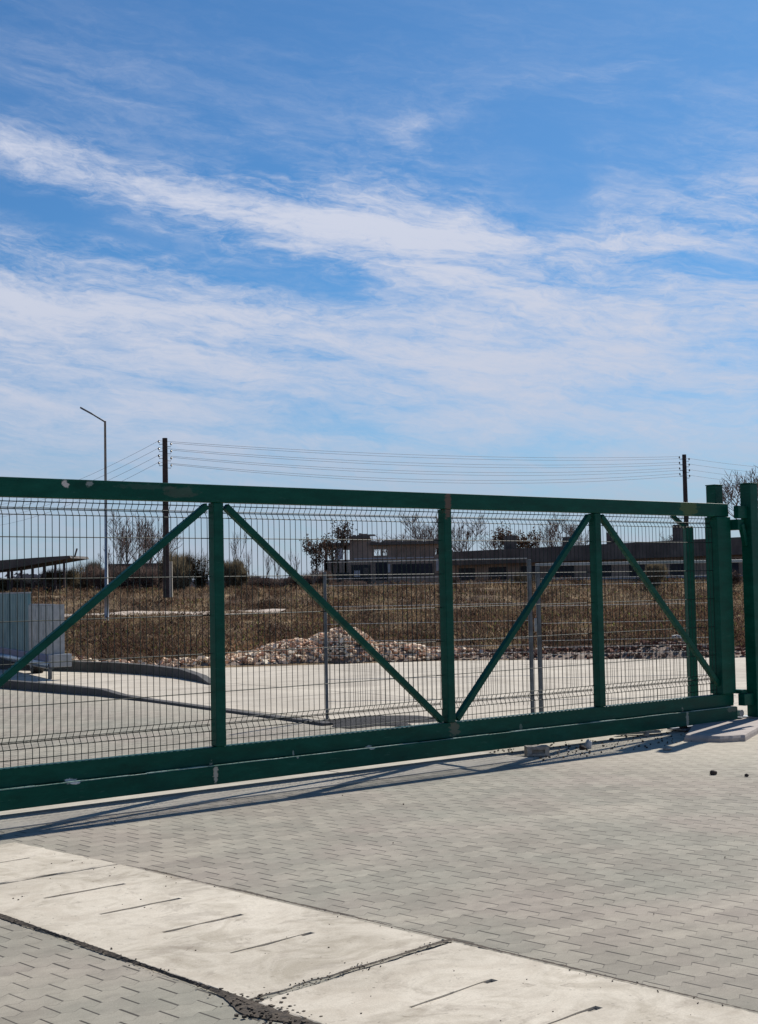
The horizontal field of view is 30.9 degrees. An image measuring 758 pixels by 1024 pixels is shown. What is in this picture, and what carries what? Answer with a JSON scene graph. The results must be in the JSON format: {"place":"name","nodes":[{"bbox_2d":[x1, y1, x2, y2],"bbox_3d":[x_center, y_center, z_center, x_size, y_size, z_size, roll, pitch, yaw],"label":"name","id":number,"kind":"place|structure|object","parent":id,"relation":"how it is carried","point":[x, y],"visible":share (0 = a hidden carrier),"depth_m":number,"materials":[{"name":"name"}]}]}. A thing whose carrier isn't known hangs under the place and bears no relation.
{"place":"outdoors","nodes":[
{"label":"outdoors","id":0,"kind":"place"},
{"bbox_2d":[64,609,284,615],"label":"path","id":1,"kind":"structure","parent":0,"point":[264,610],"depth_m":71.09,"materials":[{"name":"grey concrete"}]},
{"bbox_2d":[0,657,747,725],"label":"concrete yard","id":2,"kind":"structure","parent":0,"point":[295,698],"depth_m":20.81,"materials":[{"name":"grey concrete"}]},
{"bbox_2d":[0,592,71,678],"bbox_3d":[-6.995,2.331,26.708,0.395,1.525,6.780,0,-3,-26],"label":"sheet trailer","id":3,"kind":"object","parent":2,"relation":"on","point":[8,650],"visible":0.76,"depth_m":25.57,"materials":[{"name":"metal"}]},
{"bbox_2d":[328,715,435,727],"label":"dark soil","id":4,"kind":"structure","parent":2,"relation":"on","point":[364,720],"depth_m":15.02,"materials":[{"name":"soil"}]},
{"bbox_2d":[323,558,534,718],"bbox_3d":[0.568,1.447,15.702,2.390,1.800,0.059,-1,-3,0],"label":"fence","id":5,"kind":"object","parent":2,"relation":"on","point":[530,620],"visible":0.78,"depth_m":15.70,"materials":[{"name":"grey metal"}]},
{"bbox_2d":[436,639,745,659],"bbox_3d":[4.850,2.751,27.445,8.225,0.380,1.883,-2,-3,10],"label":"brick debris","id":6,"kind":"object","parent":2,"relation":"on","point":[739,652],"visible":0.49,"depth_m":27.00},
{"bbox_2d":[534,560,741,711],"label":"fence","id":7,"kind":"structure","parent":2,"relation":"on","point":[539,640],"depth_m":15.85,"materials":[{"name":"grey metal"}]},
{"bbox_2d":[670,516,698,696],"bbox_3d":[3.471,1.151,15.586,0.258,2.266,0.090,0,-3,-14],"label":"fence post","id":8,"kind":"object","parent":2,"relation":"on","point":[690,590],"visible":0.6,"depth_m":15.58,"materials":[{"name":"metal"}]},
{"bbox_2d":[0,688,757,1023],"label":"block paving","id":9,"kind":"structure","parent":0,"point":[632,862],"depth_m":7.65,"materials":[{"name":"grey concrete"}]},
{"bbox_2d":[0,842,116,884],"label":"paving slab","id":10,"kind":"structure","parent":9,"relation":"on","point":[20,862],"depth_m":7.56,"materials":[{"name":"concrete"}]},
{"bbox_2d":[0,680,332,725],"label":"kerb","id":11,"kind":"structure","parent":9,"relation":"on","point":[27,685],"depth_m":19.68,"materials":[{"name":"concrete"}]},
{"bbox_2d":[0,771,377,829],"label":"concrete strip","id":12,"kind":"object","parent":9,"relation":"on","point":[40,815],"visible":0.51,"depth_m":9.82,"materials":[{"name":"grey concrete"}]},
{"bbox_2d":[0,865,443,998],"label":"paving slab","id":13,"kind":"structure","parent":9,"relation":"on","point":[231,938],"depth_m":6.03,"materials":[{"name":"concrete"}]},
{"bbox_2d":[5,730,724,1023],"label":"soil crumbs","id":14,"kind":"object","parent":9,"relation":"on","point":[262,1012],"visible":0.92,"depth_m":5.04,"materials":[{"name":"brown soil"}]},
{"bbox_2d":[329,752,532,779],"bbox_3d":[0.403,2.168,11.509,1.700,0.110,0.830,1,-4,-39],"label":"concrete strip","id":15,"kind":"object","parent":9,"relation":"on","point":[420,766],"visible":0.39,"depth_m":11.38,"materials":[{"name":"grey concrete"}]},
{"bbox_2d":[259,942,757,1023],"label":"paving slab","id":16,"kind":"structure","parent":9,"relation":"on","point":[430,986],"depth_m":4.95,"materials":[{"name":"concrete"}]},
{"bbox_2d":[524,745,549,756],"bbox_3d":[1.377,2.083,11.950,0.200,0.085,0.110,-1,-3,-7],"label":"paving block","id":17,"kind":"object","parent":9,"relation":"on","point":[535,750],"depth_m":11.90,"materials":[{"name":"grey concrete"}]},
{"bbox_2d":[585,739,591,748],"bbox_3d":[1.902,2.105,12.427,0.068,0.092,0.069,-1,-3,0],"label":"stone","id":18,"kind":"object","parent":9,"relation":"on","point":[588,743],"visible":1,"depth_m":12.40,"materials":[{"name":"grey stone"}]},
{"bbox_2d":[618,730,660,734],"bbox_3d":[2.538,2.163,13.422,0.480,0.022,0.070,0,-3,-20],"label":"board","id":19,"kind":"object","parent":9,"relation":"on","point":[654,731],"visible":0.59,"depth_m":13.41,"materials":[{"name":"grey wood"}]},
{"bbox_2d":[667,725,692,730],"bbox_3d":[3.202,2.164,13.854,0.600,0.041,0.240,1,-4,-39],"label":"roller carriage","id":20,"kind":"object","parent":9,"relation":"on","point":[685,728],"visible":0.47,"depth_m":13.68,"materials":[{"name":"grey metal"}]},
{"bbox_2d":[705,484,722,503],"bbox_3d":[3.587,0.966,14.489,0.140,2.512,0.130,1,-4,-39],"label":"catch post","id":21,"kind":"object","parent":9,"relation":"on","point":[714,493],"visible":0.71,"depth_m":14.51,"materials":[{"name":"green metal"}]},
{"bbox_2d":[684,716,757,742],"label":"concrete pad","id":22,"kind":"object","parent":9,"relation":"on","point":[741,729],"visible":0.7,"depth_m":13.08,"materials":[{"name":"grey concrete"}]},
{"bbox_2d":[737,709,744,718],"bbox_3d":[3.749,2.102,14.270,0.110,0.089,0.090,1,-4,-39],"label":"end roller","id":23,"kind":"object","parent":22,"relation":"on","point":[740,713],"visible":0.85,"depth_m":14.23,"materials":[{"name":"grey metal"}]},
{"bbox_2d":[730,483,757,717],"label":"catch post","id":24,"kind":"object","parent":22,"relation":"on","point":[745,524],"visible":0.91,"depth_m":14.29,"materials":[{"name":"green metal"}]},
{"bbox_2d":[0,477,737,810],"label":"sliding gate","id":25,"kind":"structure","parent":24,"relation":"attached to","point":[220,761],"depth_m":11.16,"materials":[{"name":"green metal"}]},
{"bbox_2d":[0,867,757,1023],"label":"soil","id":26,"kind":"structure","parent":0,"point":[282,1015],"depth_m":5.38,"materials":[{"name":"soil"}]},
{"bbox_2d":[0,0,757,579],"label":"sky","id":27,"kind":"structure","parent":0,"point":[507,231],"materials":[{"name":"blue"}]},
{"bbox_2d":[32,583,743,718],"bbox_3d":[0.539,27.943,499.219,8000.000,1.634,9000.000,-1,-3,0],"label":"ground","id":28,"kind":"structure","parent":0,"point":[384,641],"depth_m":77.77,"materials":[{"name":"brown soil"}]},
{"bbox_2d":[0,577,30,591],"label":"bush","id":29,"kind":"object","parent":28,"relation":"on","point":[5,584],"visible":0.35,"depth_m":99.20,"materials":[{"name":"green plant"}]},
{"bbox_2d":[10,580,69,592],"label":"bush","id":30,"kind":"object","parent":28,"relation":"on","point":[41,585],"visible":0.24,"depth_m":97.50,"materials":[{"name":"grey plant"}]},
{"bbox_2d":[0,548,88,592],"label":"open shed","id":31,"kind":"structure","parent":28,"relation":"on","point":[16,564],"depth_m":95.21,"materials":[{"name":"grey metal"}]},
{"bbox_2d":[30,566,86,588],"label":"bush","id":32,"kind":"object","parent":28,"relation":"on","point":[69,575],"visible":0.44,"depth_m":99.64,"materials":[{"name":"green plant"}]},
{"bbox_2d":[67,557,102,588],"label":"bush","id":33,"kind":"object","parent":28,"relation":"on","point":[87,567],"visible":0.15,"depth_m":103.93,"materials":[{"name":"green plant"}]},
{"bbox_2d":[80,407,108,619],"bbox_3d":[-11.032,0.135,53.083,1.050,8.486,0.170,-1,-3,0],"label":"street lamp","id":34,"kind":"object","parent":28,"relation":"on","point":[105,539],"visible":0.81,"depth_m":53.02,"materials":[{"name":"metal"}]},
{"bbox_2d":[78,560,115,589],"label":"bush","id":35,"kind":"object","parent":28,"relation":"on","point":[90,575],"visible":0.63,"depth_m":101.62,"materials":[{"name":"green plant"}]},
{"bbox_2d":[0,659,209,684],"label":"kerb","id":36,"kind":"structure","parent":28,"relation":"on","point":[147,669],"depth_m":24.90,"materials":[{"name":"concrete"}]},
{"bbox_2d":[98,533,128,563],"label":"bare tree","id":37,"kind":"object","parent":28,"relation":"on","point":[117,550],"visible":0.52,"depth_m":142.05,"materials":[{"name":"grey plant"}]},
{"bbox_2d":[104,559,130,589],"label":"bush","id":38,"kind":"object","parent":28,"relation":"on","point":[116,572],"visible":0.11,"depth_m":103.57,"materials":[{"name":"brown plant"}]},
{"bbox_2d":[107,511,154,563],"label":"bare tree","id":39,"kind":"object","parent":28,"relation":"on","point":[122,532],"visible":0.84,"depth_m":135.19,"materials":[{"name":"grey plant"}]},
{"bbox_2d":[117,525,151,560],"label":"bare tree","id":40,"kind":"object","parent":28,"relation":"on","point":[135,555],"visible":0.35,"depth_m":145.92,"materials":[{"name":"brown plant"}]},
{"bbox_2d":[108,563,161,588],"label":"brick wall","id":41,"kind":"structure","parent":28,"relation":"on","point":[149,564],"depth_m":107.94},
{"bbox_2d":[116,558,157,590],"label":"bush","id":42,"kind":"object","parent":28,"relation":"on","point":[127,582],"visible":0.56,"depth_m":102.33,"materials":[{"name":"green plant"}]},
{"bbox_2d":[138,559,162,588],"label":"bush","id":43,"kind":"object","parent":28,"relation":"on","point":[160,582],"visible":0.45,"depth_m":103.29,"materials":[{"name":"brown plant"}]},
{"bbox_2d":[4,573,297,590],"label":"distant wood","id":44,"kind":"object","parent":28,"relation":"on","point":[27,575],"visible":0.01,"depth_m":423.99,"materials":[{"name":"plant"}]},
{"bbox_2d":[133,515,169,562],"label":"bare tree","id":45,"kind":"object","parent":28,"relation":"on","point":[148,541],"visible":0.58,"depth_m":138.11,"materials":[{"name":"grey plant"}]},
{"bbox_2d":[72,655,251,666],"bbox_3d":[-4.639,2.972,27.141,4.584,0.244,1.290,-2,-3,18],"label":"rubble strip","id":46,"kind":"object","parent":28,"relation":"on","point":[164,661],"visible":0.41,"depth_m":26.75,"materials":[{"name":"beige stone"}]},
{"bbox_2d":[142,530,184,562],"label":"bare tree","id":47,"kind":"object","parent":28,"relation":"on","point":[169,545],"visible":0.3,"depth_m":149.64,"materials":[{"name":"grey plant"}]},
{"bbox_2d":[158,438,172,597],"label":"utility pole","id":48,"kind":"object","parent":28,"relation":"on","point":[166,562],"visible":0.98,"depth_m":79.95,"materials":[{"name":"brown wood"}]},
{"bbox_2d":[0,448,157,510],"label":"power line","id":49,"kind":"object","parent":48,"relation":"attached to","point":[99,477],"visible":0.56,"depth_m":88.85,"materials":[{"name":"metal"}]},
{"bbox_2d":[6,441,157,503],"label":"power line","id":50,"kind":"object","parent":48,"relation":"attached to","point":[108,466],"visible":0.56,"depth_m":89.11,"materials":[{"name":"metal"}]},
{"bbox_2d":[153,548,205,590],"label":"bush","id":51,"kind":"object","parent":28,"relation":"on","point":[180,570],"visible":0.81,"depth_m":97.32,"materials":[{"name":"green plant"}]},
{"bbox_2d":[187,549,224,589],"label":"bush","id":52,"kind":"object","parent":28,"relation":"on","point":[200,582],"visible":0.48,"depth_m":98.05,"materials":[{"name":"green plant"}]},
{"bbox_2d":[208,556,249,588],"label":"bush","id":53,"kind":"object","parent":28,"relation":"on","point":[235,565],"visible":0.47,"depth_m":97.12,"materials":[{"name":"green plant"}]},
{"bbox_2d":[224,569,248,588],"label":"bush","id":54,"kind":"object","parent":28,"relation":"on","point":[238,581],"visible":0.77,"depth_m":96.83,"materials":[{"name":"green plant"}]},
{"bbox_2d":[230,531,246,560],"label":"sapling","id":55,"kind":"object","parent":28,"relation":"on","point":[243,541],"visible":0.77,"depth_m":112.36,"materials":[{"name":"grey plant"}]},
{"bbox_2d":[243,551,250,578],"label":"sapling","id":56,"kind":"object","parent":28,"relation":"on","point":[248,556],"visible":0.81,"depth_m":114.85,"materials":[{"name":"grey plant"}]},
{"bbox_2d":[243,573,275,588],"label":"bush","id":57,"kind":"object","parent":28,"relation":"on","point":[268,582],"visible":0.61,"depth_m":103.65,"materials":[{"name":"green plant"}]},
{"bbox_2d":[263,551,272,575],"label":"sapling","id":58,"kind":"object","parent":28,"relation":"on","point":[266,561],"visible":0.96,"depth_m":111.91,"materials":[{"name":"grey plant"}]},
{"bbox_2d":[270,558,279,577],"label":"sapling","id":59,"kind":"object","parent":28,"relation":"on","point":[275,569],"visible":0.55,"depth_m":117.62,"materials":[{"name":"brown plant"}]},
{"bbox_2d":[271,577,292,587],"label":"bush","id":60,"kind":"object","parent":28,"relation":"on","point":[279,580],"visible":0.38,"depth_m":104.45,"materials":[{"name":"green plant"}]},
{"bbox_2d":[288,552,299,587],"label":"sapling","id":61,"kind":"object","parent":28,"relation":"on","point":[295,564],"visible":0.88,"depth_m":108.68,"materials":[{"name":"brown plant"}]},
{"bbox_2d":[277,573,315,588],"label":"bush","id":62,"kind":"object","parent":28,"relation":"on","point":[289,580],"visible":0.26,"depth_m":102.22,"materials":[{"name":"green plant"}]},
{"bbox_2d":[299,534,329,586],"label":"brown leaved tree","id":63,"kind":"object","parent":28,"relation":"on","point":[318,551],"visible":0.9,"depth_m":95.18,"materials":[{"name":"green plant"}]},
{"bbox_2d":[304,567,340,585],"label":"bush","id":64,"kind":"object","parent":28,"relation":"on","point":[309,579],"visible":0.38,"depth_m":99.69,"materials":[{"name":"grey plant"}]},
{"bbox_2d":[322,515,356,582],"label":"brown leaved tree","id":65,"kind":"object","parent":28,"relation":"on","point":[345,526],"visible":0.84,"depth_m":97.39,"materials":[{"name":"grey plant"}]},
{"bbox_2d":[329,579,375,588],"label":"bush","id":66,"kind":"object","parent":28,"relation":"on","point":[349,583],"visible":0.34,"depth_m":95.59,"materials":[{"name":"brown plant"}]},
{"bbox_2d":[225,627,484,664],"bbox_3d":[-0.523,2.693,27.916,5.989,0.755,2.011,-1,-3,-10],"label":"rubble heap","id":67,"kind":"object","parent":28,"relation":"on","point":[312,641],"visible":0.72,"depth_m":27.30,"materials":[{"name":"beige stone"}]},
{"bbox_2d":[0,573,743,613],"bbox_3d":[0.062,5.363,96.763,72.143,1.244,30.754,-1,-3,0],"label":"dry grass","id":68,"kind":"structure","parent":28,"relation":"on","point":[128,594],"depth_m":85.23,"materials":[{"name":"brown plant"}]},
{"bbox_2d":[320,533,438,584],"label":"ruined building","id":69,"kind":"structure","parent":28,"relation":"on","point":[388,545],"depth_m":103.92,"materials":[{"name":"grey concrete"}]},
{"bbox_2d":[332,573,348,582],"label":"doorway","id":70,"kind":"structure","parent":69,"relation":"in","point":[346,576],"depth_m":103.86,"materials":[{"name":"black"}]},
{"bbox_2d":[352,565,370,583],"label":"doorway","id":71,"kind":"structure","parent":69,"relation":"in","point":[357,567],"depth_m":103.88,"materials":[{"name":"black"}]},
{"bbox_2d":[376,562,386,579],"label":"doorway","id":72,"kind":"structure","parent":69,"relation":"in","point":[378,577],"depth_m":103.88,"materials":[{"name":"black"}]},
{"bbox_2d":[392,563,432,575],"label":"window opening","id":73,"kind":"structure","parent":69,"relation":"in","point":[396,567],"depth_m":103.88,"materials":[{"name":"black"}]},
{"bbox_2d":[366,533,393,555],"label":"bare tree","id":74,"kind":"object","parent":28,"relation":"on","point":[384,551],"visible":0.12,"depth_m":130.32,"materials":[{"name":"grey plant"}]},
{"bbox_2d":[385,529,416,553],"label":"bare tree","id":75,"kind":"object","parent":28,"relation":"on","point":[397,537],"visible":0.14,"depth_m":123.58,"materials":[{"name":"brown plant"}]},
{"bbox_2d":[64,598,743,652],"bbox_3d":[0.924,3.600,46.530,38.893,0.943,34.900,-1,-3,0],"label":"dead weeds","id":76,"kind":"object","parent":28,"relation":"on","point":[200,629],"visible":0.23,"depth_m":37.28,"materials":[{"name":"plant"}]},
{"bbox_2d":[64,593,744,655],"bbox_3d":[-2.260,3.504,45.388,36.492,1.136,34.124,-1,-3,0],"label":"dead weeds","id":77,"kind":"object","parent":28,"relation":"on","point":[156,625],"visible":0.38,"depth_m":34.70,"materials":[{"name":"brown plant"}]},
{"bbox_2d":[399,512,437,548],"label":"bare tree","id":78,"kind":"object","parent":28,"relation":"on","point":[420,534],"visible":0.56,"depth_m":121.49,"materials":[{"name":"brown plant"}]},
{"bbox_2d":[409,513,452,553],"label":"bare tree","id":79,"kind":"object","parent":28,"relation":"on","point":[428,532],"visible":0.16,"depth_m":126.36,"materials":[{"name":"brown plant"}]},
{"bbox_2d":[452,527,466,551],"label":"bare tree","id":80,"kind":"object","parent":28,"relation":"on","point":[457,542],"visible":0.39,"depth_m":134.06,"materials":[{"name":"brown plant"}]},
{"bbox_2d":[436,515,488,550],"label":"bare tree","id":81,"kind":"object","parent":28,"relation":"on","point":[468,534],"visible":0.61,"depth_m":139.81,"materials":[{"name":"brown plant"}]},
{"bbox_2d":[478,529,517,549],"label":"bare tree","id":82,"kind":"object","parent":28,"relation":"on","point":[490,543],"visible":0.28,"depth_m":150.92,"materials":[{"name":"brown plant"}]},
{"bbox_2d":[487,521,523,548],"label":"brown leaved tree","id":83,"kind":"object","parent":28,"relation":"on","point":[499,535],"visible":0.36,"depth_m":132.26,"materials":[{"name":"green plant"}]},
{"bbox_2d":[512,570,535,585],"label":"bush","id":84,"kind":"object","parent":28,"relation":"on","point":[523,578],"visible":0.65,"depth_m":89.54,"materials":[{"name":"green plant"}]},
{"bbox_2d":[515,527,542,547],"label":"brown leaved tree","id":85,"kind":"object","parent":28,"relation":"on","point":[525,542],"visible":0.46,"depth_m":133.07,"materials":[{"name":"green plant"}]},
{"bbox_2d":[535,521,559,546],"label":"bare tree","id":86,"kind":"object","parent":28,"relation":"on","point":[546,535],"visible":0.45,"depth_m":139.96,"materials":[{"name":"brown plant"}]},
{"bbox_2d":[542,513,576,546],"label":"bare tree","id":87,"kind":"object","parent":28,"relation":"on","point":[571,529],"visible":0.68,"depth_m":137.79,"materials":[{"name":"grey plant"}]},
{"bbox_2d":[568,522,588,544],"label":"bare tree","id":88,"kind":"object","parent":28,"relation":"on","point":[578,539],"visible":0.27,"depth_m":145.90,"materials":[{"name":"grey plant"}]},
{"bbox_2d":[452,525,742,582],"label":"long shed","id":89,"kind":"structure","parent":28,"relation":"on","point":[511,551],"depth_m":102.45,"materials":[{"name":"grey concrete"}]},
{"bbox_2d":[645,564,671,587],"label":"bush","id":90,"kind":"object","parent":28,"relation":"on","point":[663,574],"visible":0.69,"depth_m":83.34,"materials":[{"name":"green plant"}]},
{"bbox_2d":[660,534,672,540],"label":"bare tree","id":91,"kind":"object","parent":28,"relation":"on","point":[671,538],"visible":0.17,"depth_m":150.22,"materials":[{"name":"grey plant"}]},
{"bbox_2d":[679,454,689,525],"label":"utility pole","id":92,"kind":"object","parent":28,"relation":"on","point":[685,472],"visible":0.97,"depth_m":102.15,"materials":[{"name":"brown wood"}]},
{"bbox_2d":[167,441,638,457],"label":"power line","id":93,"kind":"object","parent":92,"relation":"attached to","point":[409,454],"visible":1,"depth_m":89.50,"materials":[{"name":"metal"}]},
{"bbox_2d":[161,462,679,480],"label":"power line","id":94,"kind":"object","parent":92,"relation":"attached to","point":[422,479],"visible":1,"depth_m":91.17,"materials":[{"name":"metal"}]},
{"bbox_2d":[174,456,669,472],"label":"power line","id":95,"kind":"object","parent":92,"relation":"attached to","point":[426,471],"visible":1,"depth_m":91.29,"materials":[{"name":"metal"}]},
{"bbox_2d":[172,457,677,475],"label":"power line","id":96,"kind":"object","parent":92,"relation":"attached to","point":[435,474],"visible":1,"depth_m":90.39,"materials":[{"name":"metal"}]},
{"bbox_2d":[177,449,674,464],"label":"power line","id":97,"kind":"object","parent":92,"relation":"attached to","point":[400,462],"visible":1,"depth_m":88.23,"materials":[{"name":"metal"}]},
{"bbox_2d":[173,450,681,467],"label":"power line","id":98,"kind":"object","parent":92,"relation":"attached to","point":[417,465],"visible":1,"depth_m":89.37,"materials":[{"name":"metal"}]},
{"bbox_2d":[172,464,687,482],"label":"power line","id":99,"kind":"object","parent":92,"relation":"attached to","point":[406,481],"visible":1,"depth_m":87.74,"materials":[{"name":"metal"}]},
{"bbox_2d":[175,443,688,459],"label":"power line","id":100,"kind":"object","parent":92,"relation":"attached to","point":[389,456],"visible":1,"depth_m":87.50,"materials":[{"name":"metal"}]},
{"bbox_2d":[732,570,742,587],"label":"bush","id":101,"kind":"object","parent":28,"relation":"on","point":[736,578],"visible":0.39,"depth_m":81.49,"materials":[{"name":"grey plant"}]},
{"bbox_2d":[719,465,757,518],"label":"bare tree","id":102,"kind":"object","parent":28,"relation":"on","point":[730,493],"visible":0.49,"depth_m":116.44,"materials":[{"name":"brown plant"}]},
{"bbox_2d":[739,470,757,491],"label":"bare tree","id":103,"kind":"object","parent":28,"relation":"on","point":[752,477],"visible":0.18,"depth_m":119.57,"materials":[{"name":"grey plant"}]},
{"bbox_2d":[64,601,744,664],"bbox_3d":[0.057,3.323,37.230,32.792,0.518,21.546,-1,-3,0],"label":"dry grass","id":104,"kind":"structure","parent":0,"point":[571,643],"depth_m":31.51,"materials":[{"name":"brown plant"}]}
]}

